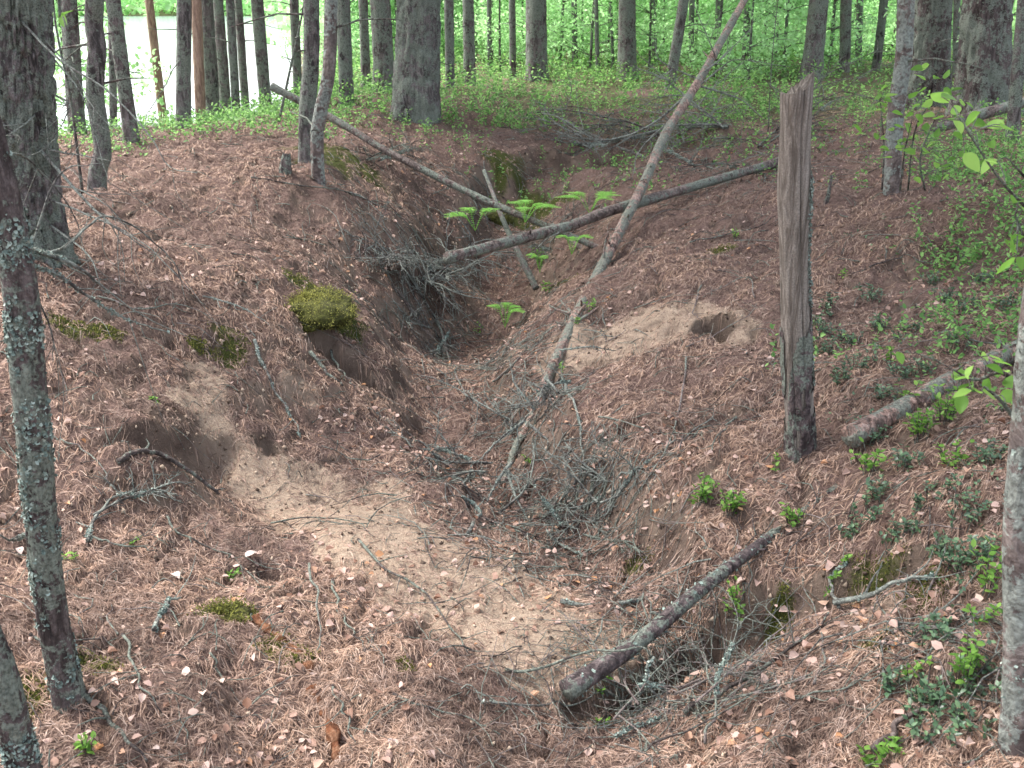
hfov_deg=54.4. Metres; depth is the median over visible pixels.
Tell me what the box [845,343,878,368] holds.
lingonberry plant
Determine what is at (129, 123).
pine tree
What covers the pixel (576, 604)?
fallen branch
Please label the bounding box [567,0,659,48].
young birch
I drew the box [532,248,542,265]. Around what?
bilberry sprig
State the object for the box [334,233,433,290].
dead bough
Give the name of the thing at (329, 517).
fallen branch
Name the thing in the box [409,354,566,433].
dead bough
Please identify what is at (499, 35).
young birch
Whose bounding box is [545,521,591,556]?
fallen branch
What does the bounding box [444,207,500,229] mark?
fern
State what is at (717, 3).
pine tree
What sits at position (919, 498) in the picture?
lingonberry plant
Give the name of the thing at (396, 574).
fallen branch
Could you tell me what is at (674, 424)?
fallen branch
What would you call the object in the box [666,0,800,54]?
young birch
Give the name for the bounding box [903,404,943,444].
bilberry sprig
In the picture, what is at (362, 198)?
fallen branch
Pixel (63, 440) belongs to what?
fallen branch
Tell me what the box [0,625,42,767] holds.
pine tree
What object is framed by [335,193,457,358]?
dead bough
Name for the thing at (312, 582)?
fallen branch
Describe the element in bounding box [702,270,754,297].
fallen branch
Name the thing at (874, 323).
lingonberry plant
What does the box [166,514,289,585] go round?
fallen branch
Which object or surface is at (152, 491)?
dead bough
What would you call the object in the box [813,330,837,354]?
lingonberry plant
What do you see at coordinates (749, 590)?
fallen branch
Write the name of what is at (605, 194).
fern
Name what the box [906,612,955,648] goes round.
lingonberry plant
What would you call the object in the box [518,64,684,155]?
dead bough
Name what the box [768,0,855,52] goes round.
young birch
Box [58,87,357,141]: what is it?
crest bilberry
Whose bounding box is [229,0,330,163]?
pine tree
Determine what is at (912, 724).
lingonberry plant
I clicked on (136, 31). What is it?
lake
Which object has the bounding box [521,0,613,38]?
young birch
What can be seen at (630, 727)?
dead bough
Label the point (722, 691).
fallen branch
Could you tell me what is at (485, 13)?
young birch
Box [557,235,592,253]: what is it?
fern
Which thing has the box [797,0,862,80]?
pine tree
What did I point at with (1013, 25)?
young birch
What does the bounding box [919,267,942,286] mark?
lingonberry plant
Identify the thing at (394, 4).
young birch
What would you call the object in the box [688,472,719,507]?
bilberry sprig
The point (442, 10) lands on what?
young birch
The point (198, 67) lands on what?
pine tree
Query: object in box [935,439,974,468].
bilberry sprig
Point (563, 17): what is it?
young birch
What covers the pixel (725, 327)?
fallen branch
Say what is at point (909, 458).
lingonberry plant
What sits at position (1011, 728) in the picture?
birch tree
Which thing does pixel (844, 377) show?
lingonberry plant
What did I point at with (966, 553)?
lingonberry plant
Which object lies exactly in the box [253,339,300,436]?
fallen branch
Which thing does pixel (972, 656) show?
bilberry sprig
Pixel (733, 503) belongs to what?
bilberry sprig
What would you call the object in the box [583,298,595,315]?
bilberry sprig
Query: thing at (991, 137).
bank bilberry
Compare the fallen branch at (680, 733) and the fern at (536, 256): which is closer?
the fallen branch at (680, 733)
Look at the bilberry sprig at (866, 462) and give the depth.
3.44 m
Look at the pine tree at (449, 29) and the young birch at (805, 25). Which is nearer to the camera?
the pine tree at (449, 29)
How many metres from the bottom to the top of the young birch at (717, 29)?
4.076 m
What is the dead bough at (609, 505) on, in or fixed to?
on the ground
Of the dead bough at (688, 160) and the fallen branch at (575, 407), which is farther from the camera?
the dead bough at (688, 160)
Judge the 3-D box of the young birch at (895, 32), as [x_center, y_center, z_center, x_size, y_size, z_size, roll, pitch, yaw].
[9.426,-9.949,21.375,3.164,6.146,3.253,9,23,23]
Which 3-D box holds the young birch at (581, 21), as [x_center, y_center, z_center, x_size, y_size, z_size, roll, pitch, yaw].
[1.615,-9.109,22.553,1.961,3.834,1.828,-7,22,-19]
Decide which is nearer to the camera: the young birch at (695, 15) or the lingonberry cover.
the lingonberry cover
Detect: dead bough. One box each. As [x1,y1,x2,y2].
[93,460,194,515]
[333,102,435,170]
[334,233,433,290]
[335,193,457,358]
[360,404,492,499]
[396,208,523,320]
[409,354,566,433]
[498,376,586,420]
[498,418,683,555]
[500,601,798,728]
[502,187,601,279]
[513,422,667,572]
[515,99,615,161]
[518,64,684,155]
[529,407,724,504]
[595,44,750,154]
[613,630,785,766]
[625,125,777,187]
[667,38,894,150]
[675,578,898,703]
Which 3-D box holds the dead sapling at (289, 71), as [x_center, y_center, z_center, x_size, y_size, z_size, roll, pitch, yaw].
[-1.944,-3.069,8.976,0.483,1.389,0.228,13,24,30]
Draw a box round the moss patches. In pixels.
[18,116,957,721]
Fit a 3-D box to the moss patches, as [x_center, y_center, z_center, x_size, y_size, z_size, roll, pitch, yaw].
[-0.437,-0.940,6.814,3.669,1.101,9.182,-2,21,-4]
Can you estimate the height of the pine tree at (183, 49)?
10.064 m
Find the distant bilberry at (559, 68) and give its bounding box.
[191,27,1023,132]
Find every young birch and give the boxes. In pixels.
[53,0,175,134]
[267,0,369,77]
[282,0,358,61]
[300,0,443,63]
[302,0,395,56]
[319,0,358,61]
[319,0,462,58]
[351,3,395,48]
[358,0,460,55]
[369,0,478,52]
[391,0,508,58]
[440,0,476,62]
[440,0,519,59]
[442,0,525,61]
[454,0,524,71]
[456,0,523,40]
[456,0,553,57]
[474,0,580,66]
[486,0,561,36]
[486,1,549,53]
[506,0,617,64]
[516,0,674,68]
[521,0,606,55]
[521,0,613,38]
[547,0,607,58]
[558,0,671,62]
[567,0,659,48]
[577,0,647,62]
[577,0,673,51]
[586,0,729,50]
[606,0,706,68]
[636,0,706,62]
[636,0,737,64]
[644,0,782,78]
[647,0,755,53]
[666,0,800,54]
[677,0,759,49]
[680,0,804,81]
[698,0,835,69]
[700,0,853,55]
[711,0,795,54]
[723,2,805,46]
[740,0,896,68]
[754,1,833,38]
[762,0,878,50]
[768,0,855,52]
[789,0,874,59]
[799,8,874,56]
[804,0,893,47]
[852,0,895,40]
[852,1,896,59]
[853,0,896,48]
[863,2,952,48]
[884,0,1015,41]
[887,12,952,48]
[951,5,1014,63]
[952,1,1016,44]
[1012,0,1016,40]
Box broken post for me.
[777,72,816,464]
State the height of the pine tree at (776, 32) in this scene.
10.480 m
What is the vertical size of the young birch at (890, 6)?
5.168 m
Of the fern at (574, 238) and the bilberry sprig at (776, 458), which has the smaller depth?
the bilberry sprig at (776, 458)
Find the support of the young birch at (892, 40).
on the ground
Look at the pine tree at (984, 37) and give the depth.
9.79 m
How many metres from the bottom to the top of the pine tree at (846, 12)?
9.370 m
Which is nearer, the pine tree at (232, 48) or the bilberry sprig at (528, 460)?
the bilberry sprig at (528, 460)
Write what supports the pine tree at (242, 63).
on the ground
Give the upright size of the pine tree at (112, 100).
13.734 m
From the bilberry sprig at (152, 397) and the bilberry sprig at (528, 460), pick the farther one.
the bilberry sprig at (528, 460)
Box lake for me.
[53,16,302,132]
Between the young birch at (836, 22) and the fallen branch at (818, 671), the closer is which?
the fallen branch at (818, 671)
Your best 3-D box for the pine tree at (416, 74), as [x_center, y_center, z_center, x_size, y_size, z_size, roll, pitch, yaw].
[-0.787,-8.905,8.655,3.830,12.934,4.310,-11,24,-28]
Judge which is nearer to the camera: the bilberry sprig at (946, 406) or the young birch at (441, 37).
the bilberry sprig at (946, 406)
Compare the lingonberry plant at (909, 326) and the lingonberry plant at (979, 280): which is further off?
the lingonberry plant at (979, 280)
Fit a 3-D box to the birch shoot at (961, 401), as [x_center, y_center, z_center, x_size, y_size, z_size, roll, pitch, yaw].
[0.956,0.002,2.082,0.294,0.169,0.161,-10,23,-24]
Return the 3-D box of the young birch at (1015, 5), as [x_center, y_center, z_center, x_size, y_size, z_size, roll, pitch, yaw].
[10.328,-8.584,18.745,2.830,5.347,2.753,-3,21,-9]
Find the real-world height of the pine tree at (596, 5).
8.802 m
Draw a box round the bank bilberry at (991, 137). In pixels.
[868,117,1023,409]
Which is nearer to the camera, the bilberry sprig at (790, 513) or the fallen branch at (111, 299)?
the bilberry sprig at (790, 513)
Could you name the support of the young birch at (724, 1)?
on the ground
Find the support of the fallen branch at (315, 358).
on the ground
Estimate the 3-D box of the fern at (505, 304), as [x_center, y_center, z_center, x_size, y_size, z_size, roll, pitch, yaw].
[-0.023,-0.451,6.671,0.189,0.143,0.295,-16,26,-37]
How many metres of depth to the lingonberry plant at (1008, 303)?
4.74 m
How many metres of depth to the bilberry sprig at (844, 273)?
5.58 m
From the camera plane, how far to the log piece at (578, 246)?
7.75 m
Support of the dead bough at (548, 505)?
on the ground
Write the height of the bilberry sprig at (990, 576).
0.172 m
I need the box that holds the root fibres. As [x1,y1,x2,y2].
[293,106,1022,767]
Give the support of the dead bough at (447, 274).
on the ground
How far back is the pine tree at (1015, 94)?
7.81 m
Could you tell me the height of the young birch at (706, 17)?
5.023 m
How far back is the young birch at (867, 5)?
20.52 m
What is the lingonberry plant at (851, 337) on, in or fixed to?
on the ground
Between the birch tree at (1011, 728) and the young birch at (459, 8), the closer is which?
the birch tree at (1011, 728)
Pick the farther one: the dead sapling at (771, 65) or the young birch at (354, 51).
the young birch at (354, 51)
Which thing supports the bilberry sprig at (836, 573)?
on the ground
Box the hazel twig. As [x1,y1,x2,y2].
[930,92,1023,274]
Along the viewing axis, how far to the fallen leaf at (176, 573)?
3.45 m
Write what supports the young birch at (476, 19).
on the ground
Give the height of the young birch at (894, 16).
4.287 m
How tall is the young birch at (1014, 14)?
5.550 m
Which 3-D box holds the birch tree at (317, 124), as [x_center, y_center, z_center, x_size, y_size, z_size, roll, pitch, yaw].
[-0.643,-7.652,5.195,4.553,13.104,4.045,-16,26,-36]
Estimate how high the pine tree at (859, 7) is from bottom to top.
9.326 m
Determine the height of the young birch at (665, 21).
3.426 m
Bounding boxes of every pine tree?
[0,0,195,320]
[0,113,221,713]
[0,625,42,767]
[56,0,147,191]
[61,0,106,135]
[71,0,140,143]
[108,25,140,128]
[145,0,166,125]
[148,0,205,119]
[175,0,221,128]
[201,0,220,120]
[204,0,239,114]
[213,0,245,115]
[223,0,278,109]
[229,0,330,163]
[251,0,271,112]
[264,0,301,94]
[337,0,353,106]
[356,0,370,86]
[370,0,394,93]
[390,0,455,125]
[444,0,490,88]
[458,0,475,85]
[478,0,494,71]
[499,0,524,77]
[515,0,548,81]
[571,0,578,65]
[585,1,614,69]
[594,0,606,72]
[595,0,638,81]
[649,0,658,65]
[663,0,708,89]
[687,0,694,69]
[701,0,737,64]
[730,7,750,64]
[773,0,782,62]
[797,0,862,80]
[825,0,864,65]
[837,0,863,72]
[871,0,892,70]
[905,0,952,110]
[930,0,1023,116]
[952,0,960,77]
[1004,0,1023,143]
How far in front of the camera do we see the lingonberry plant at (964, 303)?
4.81 m
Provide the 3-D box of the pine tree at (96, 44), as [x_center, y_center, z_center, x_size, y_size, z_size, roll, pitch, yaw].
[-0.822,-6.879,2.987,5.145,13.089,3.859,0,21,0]
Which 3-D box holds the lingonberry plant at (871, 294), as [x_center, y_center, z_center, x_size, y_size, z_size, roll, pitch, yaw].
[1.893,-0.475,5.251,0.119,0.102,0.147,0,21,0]
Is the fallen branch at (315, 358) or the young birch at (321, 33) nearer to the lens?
the fallen branch at (315, 358)
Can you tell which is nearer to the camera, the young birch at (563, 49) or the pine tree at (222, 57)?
the pine tree at (222, 57)
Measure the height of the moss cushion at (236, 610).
0.092 m
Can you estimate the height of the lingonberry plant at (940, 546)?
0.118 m
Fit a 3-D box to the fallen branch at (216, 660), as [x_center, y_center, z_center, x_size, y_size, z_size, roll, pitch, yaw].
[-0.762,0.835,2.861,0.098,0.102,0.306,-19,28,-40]
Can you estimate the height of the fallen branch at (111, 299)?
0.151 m
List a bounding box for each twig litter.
[0,100,1023,767]
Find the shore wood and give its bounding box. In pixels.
[54,0,665,15]
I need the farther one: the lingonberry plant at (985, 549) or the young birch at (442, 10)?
the young birch at (442, 10)
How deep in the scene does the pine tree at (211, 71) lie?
11.84 m
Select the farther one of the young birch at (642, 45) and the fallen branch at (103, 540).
the young birch at (642, 45)
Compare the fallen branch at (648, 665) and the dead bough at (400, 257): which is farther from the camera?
the dead bough at (400, 257)
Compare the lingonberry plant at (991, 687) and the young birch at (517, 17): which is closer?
the lingonberry plant at (991, 687)
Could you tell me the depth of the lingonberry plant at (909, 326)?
4.62 m
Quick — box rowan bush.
[854,63,995,190]
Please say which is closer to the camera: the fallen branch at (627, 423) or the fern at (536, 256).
the fallen branch at (627, 423)
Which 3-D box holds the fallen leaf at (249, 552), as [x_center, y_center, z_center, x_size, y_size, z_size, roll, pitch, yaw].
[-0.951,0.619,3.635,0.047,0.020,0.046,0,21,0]
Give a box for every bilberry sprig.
[61,551,78,559]
[73,731,97,755]
[148,396,157,403]
[227,567,241,581]
[521,454,530,463]
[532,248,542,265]
[540,281,551,293]
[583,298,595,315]
[595,716,610,724]
[597,674,613,693]
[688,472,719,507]
[717,486,747,517]
[721,576,745,626]
[770,451,780,471]
[779,502,804,528]
[824,570,841,598]
[839,268,847,277]
[839,554,852,563]
[849,437,892,475]
[856,738,896,767]
[878,346,896,365]
[884,736,904,757]
[894,380,920,398]
[901,655,932,677]
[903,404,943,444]
[928,383,968,425]
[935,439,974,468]
[947,629,985,688]
[961,602,1002,623]
[969,536,1001,600]
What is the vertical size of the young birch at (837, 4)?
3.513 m
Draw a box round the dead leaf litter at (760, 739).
[0,93,1023,767]
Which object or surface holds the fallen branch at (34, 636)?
on the ground
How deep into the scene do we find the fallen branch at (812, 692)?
2.58 m
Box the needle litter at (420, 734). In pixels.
[0,92,1023,767]
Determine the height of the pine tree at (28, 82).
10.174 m
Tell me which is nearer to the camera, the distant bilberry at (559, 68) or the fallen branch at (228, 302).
the fallen branch at (228, 302)
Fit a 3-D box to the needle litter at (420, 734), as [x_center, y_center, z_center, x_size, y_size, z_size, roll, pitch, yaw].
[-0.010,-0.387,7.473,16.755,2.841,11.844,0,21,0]
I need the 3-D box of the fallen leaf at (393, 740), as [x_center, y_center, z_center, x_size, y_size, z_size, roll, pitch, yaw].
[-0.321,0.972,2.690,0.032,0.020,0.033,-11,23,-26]
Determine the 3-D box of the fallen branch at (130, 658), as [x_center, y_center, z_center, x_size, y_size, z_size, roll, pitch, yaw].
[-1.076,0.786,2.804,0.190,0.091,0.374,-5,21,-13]
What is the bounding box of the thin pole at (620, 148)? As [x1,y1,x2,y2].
[559,118,644,158]
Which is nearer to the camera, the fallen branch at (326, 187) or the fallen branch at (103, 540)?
the fallen branch at (103, 540)
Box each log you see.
[443,157,777,300]
[470,0,790,519]
[559,485,838,701]
[841,339,1016,447]
[930,98,1023,132]
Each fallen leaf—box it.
[16,547,23,553]
[170,571,179,577]
[245,550,258,556]
[388,738,398,744]
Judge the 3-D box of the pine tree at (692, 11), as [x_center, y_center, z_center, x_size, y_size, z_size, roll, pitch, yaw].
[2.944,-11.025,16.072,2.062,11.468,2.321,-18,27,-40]
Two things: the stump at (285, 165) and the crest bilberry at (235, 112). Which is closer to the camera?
the stump at (285, 165)
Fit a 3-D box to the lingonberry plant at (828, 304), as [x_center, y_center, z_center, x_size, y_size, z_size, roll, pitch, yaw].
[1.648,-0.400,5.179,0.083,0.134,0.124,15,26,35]
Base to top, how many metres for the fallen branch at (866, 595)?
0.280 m
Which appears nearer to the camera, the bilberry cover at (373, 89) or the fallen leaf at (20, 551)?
the fallen leaf at (20, 551)
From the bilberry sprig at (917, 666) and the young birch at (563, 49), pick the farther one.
the young birch at (563, 49)
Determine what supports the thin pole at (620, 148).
on the ground
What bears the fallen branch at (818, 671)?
on the ground
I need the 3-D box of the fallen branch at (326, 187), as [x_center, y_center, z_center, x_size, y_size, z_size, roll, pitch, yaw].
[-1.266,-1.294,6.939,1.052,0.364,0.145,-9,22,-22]
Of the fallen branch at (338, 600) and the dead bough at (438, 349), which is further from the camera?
the dead bough at (438, 349)
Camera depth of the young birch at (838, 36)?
24.40 m
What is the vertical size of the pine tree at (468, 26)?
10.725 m
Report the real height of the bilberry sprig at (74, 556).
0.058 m
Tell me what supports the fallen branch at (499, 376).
on the ground
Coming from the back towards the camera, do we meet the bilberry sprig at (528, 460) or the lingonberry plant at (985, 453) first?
the bilberry sprig at (528, 460)
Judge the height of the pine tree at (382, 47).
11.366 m
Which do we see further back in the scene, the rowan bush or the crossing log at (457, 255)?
the crossing log at (457, 255)
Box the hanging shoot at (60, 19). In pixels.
[57,0,72,26]
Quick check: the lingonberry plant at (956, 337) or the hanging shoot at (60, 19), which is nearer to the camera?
the hanging shoot at (60, 19)
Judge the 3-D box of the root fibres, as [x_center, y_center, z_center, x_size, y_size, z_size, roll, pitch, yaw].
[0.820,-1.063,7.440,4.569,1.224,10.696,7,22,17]
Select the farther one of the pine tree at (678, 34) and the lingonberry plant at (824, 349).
the pine tree at (678, 34)
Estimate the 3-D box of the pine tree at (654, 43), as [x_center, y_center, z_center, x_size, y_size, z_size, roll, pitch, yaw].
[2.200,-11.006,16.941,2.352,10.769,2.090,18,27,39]
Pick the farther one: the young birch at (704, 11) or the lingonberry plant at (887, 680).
the young birch at (704, 11)
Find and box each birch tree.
[290,0,400,185]
[882,0,989,196]
[996,287,1023,760]
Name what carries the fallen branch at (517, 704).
on the ground
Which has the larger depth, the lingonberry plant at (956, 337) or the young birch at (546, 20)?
the young birch at (546, 20)
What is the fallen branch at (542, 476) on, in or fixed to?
on the ground
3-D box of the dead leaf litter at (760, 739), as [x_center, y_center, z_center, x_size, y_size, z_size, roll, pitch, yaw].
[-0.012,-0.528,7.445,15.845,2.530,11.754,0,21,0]
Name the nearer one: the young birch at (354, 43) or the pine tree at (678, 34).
the pine tree at (678, 34)
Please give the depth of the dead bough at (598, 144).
10.46 m
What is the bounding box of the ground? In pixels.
[0,1,1023,767]
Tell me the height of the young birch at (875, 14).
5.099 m
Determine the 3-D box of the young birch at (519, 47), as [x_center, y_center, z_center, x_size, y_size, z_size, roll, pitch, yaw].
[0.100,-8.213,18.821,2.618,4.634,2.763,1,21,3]
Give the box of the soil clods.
[0,111,1023,767]
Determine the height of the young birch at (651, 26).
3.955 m
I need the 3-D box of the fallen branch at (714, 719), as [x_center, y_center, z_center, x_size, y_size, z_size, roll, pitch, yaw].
[0.589,0.828,2.948,0.218,0.249,0.622,-2,21,-5]
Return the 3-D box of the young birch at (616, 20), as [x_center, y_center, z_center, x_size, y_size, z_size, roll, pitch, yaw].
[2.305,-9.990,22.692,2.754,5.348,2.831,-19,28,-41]
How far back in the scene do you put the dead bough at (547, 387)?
5.04 m
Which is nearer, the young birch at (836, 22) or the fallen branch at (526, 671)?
the fallen branch at (526, 671)
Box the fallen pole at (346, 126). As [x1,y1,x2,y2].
[269,83,597,247]
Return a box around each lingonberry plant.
[812,310,835,333]
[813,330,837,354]
[819,292,839,315]
[829,361,853,386]
[836,325,867,345]
[838,501,883,540]
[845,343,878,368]
[854,415,891,446]
[860,282,883,303]
[862,473,891,511]
[868,312,891,329]
[872,383,899,404]
[879,508,923,553]
[879,664,930,703]
[883,358,913,381]
[888,318,921,341]
[891,444,924,473]
[901,687,947,744]
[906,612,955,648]
[907,354,941,377]
[912,473,963,513]
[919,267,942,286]
[919,667,973,704]
[926,529,962,565]
[931,286,958,303]
[943,534,986,593]
[943,691,997,747]
[944,328,972,355]
[946,485,992,533]
[954,532,1001,571]
[957,291,980,314]
[959,654,1001,698]
[971,437,1007,465]
[975,270,995,285]
[989,289,1020,311]
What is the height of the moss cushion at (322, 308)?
0.246 m
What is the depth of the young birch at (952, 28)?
15.85 m
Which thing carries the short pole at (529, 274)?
on the ground
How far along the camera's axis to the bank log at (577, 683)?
3.02 m
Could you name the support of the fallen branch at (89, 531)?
on the ground
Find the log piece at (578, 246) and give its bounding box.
[551,222,581,249]
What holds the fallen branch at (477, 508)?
on the ground
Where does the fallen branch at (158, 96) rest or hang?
on the ground
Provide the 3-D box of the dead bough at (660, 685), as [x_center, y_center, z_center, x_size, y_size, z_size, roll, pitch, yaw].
[0.402,0.809,3.000,0.893,0.230,0.498,7,22,18]
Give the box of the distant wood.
[246,0,1013,44]
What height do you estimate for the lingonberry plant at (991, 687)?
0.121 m
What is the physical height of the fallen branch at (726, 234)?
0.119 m
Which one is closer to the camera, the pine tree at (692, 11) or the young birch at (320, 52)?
the pine tree at (692, 11)
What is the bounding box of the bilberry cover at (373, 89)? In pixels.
[57,73,1023,368]
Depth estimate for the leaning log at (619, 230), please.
7.16 m
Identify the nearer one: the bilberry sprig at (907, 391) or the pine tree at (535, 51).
the bilberry sprig at (907, 391)
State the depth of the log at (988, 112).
8.79 m
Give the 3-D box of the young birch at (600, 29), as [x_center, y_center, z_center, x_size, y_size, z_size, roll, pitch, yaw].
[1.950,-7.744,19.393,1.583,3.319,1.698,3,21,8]
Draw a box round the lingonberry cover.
[820,191,1020,659]
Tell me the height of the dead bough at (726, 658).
0.250 m
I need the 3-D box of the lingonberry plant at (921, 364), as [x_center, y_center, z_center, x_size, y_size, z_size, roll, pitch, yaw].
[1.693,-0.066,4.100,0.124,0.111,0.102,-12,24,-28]
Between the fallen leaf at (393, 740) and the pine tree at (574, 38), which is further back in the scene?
the pine tree at (574, 38)
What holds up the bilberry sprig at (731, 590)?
on the ground
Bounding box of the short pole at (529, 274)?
[482,169,538,290]
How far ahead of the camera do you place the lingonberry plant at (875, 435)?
3.63 m
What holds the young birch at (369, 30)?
on the ground
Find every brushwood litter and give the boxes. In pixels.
[302,101,1002,767]
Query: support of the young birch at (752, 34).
on the ground
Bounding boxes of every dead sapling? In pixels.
[52,0,91,195]
[276,6,302,121]
[766,1,798,131]
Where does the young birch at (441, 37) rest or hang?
on the ground
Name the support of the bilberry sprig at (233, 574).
on the ground
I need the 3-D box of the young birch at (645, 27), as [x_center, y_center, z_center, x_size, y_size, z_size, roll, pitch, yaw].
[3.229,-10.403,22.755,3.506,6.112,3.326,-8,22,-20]
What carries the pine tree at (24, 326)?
on the ground
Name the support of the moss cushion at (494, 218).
on the ground
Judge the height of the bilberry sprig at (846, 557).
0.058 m
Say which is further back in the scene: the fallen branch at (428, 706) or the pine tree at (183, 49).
the pine tree at (183, 49)
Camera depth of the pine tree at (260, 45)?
12.73 m
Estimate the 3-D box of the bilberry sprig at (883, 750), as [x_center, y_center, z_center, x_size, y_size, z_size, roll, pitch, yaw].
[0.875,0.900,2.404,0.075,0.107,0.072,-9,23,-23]
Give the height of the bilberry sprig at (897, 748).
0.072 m
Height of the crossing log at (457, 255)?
0.772 m
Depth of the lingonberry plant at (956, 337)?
4.30 m
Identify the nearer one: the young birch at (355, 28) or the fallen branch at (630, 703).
the fallen branch at (630, 703)
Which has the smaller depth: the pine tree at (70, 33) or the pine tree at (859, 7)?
the pine tree at (70, 33)
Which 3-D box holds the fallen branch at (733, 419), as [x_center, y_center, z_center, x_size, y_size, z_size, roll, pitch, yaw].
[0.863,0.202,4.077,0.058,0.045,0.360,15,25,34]
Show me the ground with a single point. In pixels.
(268, 443)
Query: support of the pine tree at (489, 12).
on the ground
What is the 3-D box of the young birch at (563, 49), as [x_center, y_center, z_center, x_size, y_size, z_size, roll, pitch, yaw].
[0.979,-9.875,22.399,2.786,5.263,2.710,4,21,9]
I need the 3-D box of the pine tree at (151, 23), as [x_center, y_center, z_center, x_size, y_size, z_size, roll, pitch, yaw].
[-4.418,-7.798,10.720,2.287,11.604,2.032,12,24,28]
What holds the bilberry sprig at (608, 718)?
on the ground
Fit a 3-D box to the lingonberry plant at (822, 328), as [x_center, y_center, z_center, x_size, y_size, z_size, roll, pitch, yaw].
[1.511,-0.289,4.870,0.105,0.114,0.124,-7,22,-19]
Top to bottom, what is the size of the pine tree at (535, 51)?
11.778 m
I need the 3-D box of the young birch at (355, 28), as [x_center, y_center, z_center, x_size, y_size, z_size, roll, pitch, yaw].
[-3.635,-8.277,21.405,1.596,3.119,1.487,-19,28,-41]
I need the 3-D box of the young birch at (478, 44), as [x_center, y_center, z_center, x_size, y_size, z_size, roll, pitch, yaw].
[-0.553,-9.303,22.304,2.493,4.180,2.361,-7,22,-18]
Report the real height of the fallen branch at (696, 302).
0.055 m
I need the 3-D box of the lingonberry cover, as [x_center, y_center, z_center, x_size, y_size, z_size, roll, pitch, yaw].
[2.326,-0.269,4.272,1.919,0.670,4.586,7,22,19]
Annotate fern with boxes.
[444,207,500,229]
[488,302,524,326]
[509,200,560,221]
[526,253,548,271]
[555,191,621,212]
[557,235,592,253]
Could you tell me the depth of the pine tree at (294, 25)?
13.65 m
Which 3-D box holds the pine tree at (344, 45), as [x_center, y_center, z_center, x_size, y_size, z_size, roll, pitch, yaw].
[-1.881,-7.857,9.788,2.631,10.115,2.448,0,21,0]
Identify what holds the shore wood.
on the ground
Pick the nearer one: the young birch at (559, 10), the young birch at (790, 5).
the young birch at (790, 5)
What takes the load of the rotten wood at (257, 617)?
on the ground
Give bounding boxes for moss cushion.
[186,594,255,624]
[283,282,361,334]
[487,210,513,226]
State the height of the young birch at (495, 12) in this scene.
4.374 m
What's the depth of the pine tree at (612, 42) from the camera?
17.95 m
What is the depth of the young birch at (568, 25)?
17.43 m
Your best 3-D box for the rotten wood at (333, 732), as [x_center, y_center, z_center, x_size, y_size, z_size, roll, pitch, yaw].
[-0.511,0.953,2.791,0.060,0.071,0.309,-9,23,-23]
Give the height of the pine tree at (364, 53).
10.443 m
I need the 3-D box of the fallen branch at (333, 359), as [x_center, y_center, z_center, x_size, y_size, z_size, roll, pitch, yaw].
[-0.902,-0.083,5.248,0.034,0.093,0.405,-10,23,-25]
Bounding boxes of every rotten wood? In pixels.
[250,613,315,671]
[306,684,341,762]
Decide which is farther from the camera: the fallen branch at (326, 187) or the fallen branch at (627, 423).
the fallen branch at (326, 187)
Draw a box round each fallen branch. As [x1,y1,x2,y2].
[28,626,151,658]
[61,438,117,512]
[76,491,148,542]
[77,690,156,761]
[82,633,161,712]
[83,514,184,550]
[97,295,228,319]
[116,439,225,494]
[131,60,179,147]
[151,555,195,632]
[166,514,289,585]
[202,295,274,324]
[209,652,279,718]
[251,176,405,219]
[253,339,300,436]
[270,487,374,536]
[306,683,390,761]
[308,350,342,385]
[308,562,321,650]
[330,349,354,388]
[331,578,403,650]
[344,190,400,217]
[357,538,517,652]
[392,692,509,745]
[435,319,483,396]
[446,482,484,535]
[481,646,609,713]
[492,350,527,382]
[504,592,661,679]
[517,471,546,491]
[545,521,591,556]
[558,376,583,465]
[560,565,720,606]
[597,671,756,716]
[598,414,665,450]
[618,592,670,667]
[631,356,710,503]
[643,656,702,717]
[644,626,775,751]
[673,636,767,743]
[681,284,703,318]
[682,593,860,714]
[686,290,770,346]
[689,216,774,242]
[696,416,737,449]
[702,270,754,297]
[743,545,773,633]
[766,646,940,700]
[779,568,867,684]
[828,550,847,608]
[832,548,964,604]
[869,246,937,267]
[869,690,939,752]
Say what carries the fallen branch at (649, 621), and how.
on the ground
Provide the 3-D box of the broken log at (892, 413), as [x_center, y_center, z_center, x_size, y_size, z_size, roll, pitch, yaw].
[1.717,0.003,3.947,1.216,0.217,0.111,-14,25,-33]
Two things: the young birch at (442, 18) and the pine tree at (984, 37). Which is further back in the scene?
the young birch at (442, 18)
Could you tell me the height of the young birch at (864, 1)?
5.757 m
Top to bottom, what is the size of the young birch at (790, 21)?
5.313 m
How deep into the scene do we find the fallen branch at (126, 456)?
3.92 m
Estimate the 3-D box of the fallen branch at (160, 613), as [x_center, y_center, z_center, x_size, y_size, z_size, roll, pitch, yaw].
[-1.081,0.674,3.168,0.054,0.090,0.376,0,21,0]
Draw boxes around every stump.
[278,153,291,174]
[824,175,832,203]
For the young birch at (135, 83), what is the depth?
11.74 m
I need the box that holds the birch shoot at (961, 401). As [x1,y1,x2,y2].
[896,351,1012,416]
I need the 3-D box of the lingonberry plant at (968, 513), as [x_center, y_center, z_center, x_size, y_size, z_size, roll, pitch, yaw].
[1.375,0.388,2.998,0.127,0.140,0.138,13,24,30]
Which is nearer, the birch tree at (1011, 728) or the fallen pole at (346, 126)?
the birch tree at (1011, 728)
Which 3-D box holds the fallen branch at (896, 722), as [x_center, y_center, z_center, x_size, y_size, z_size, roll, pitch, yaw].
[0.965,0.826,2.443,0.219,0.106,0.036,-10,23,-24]

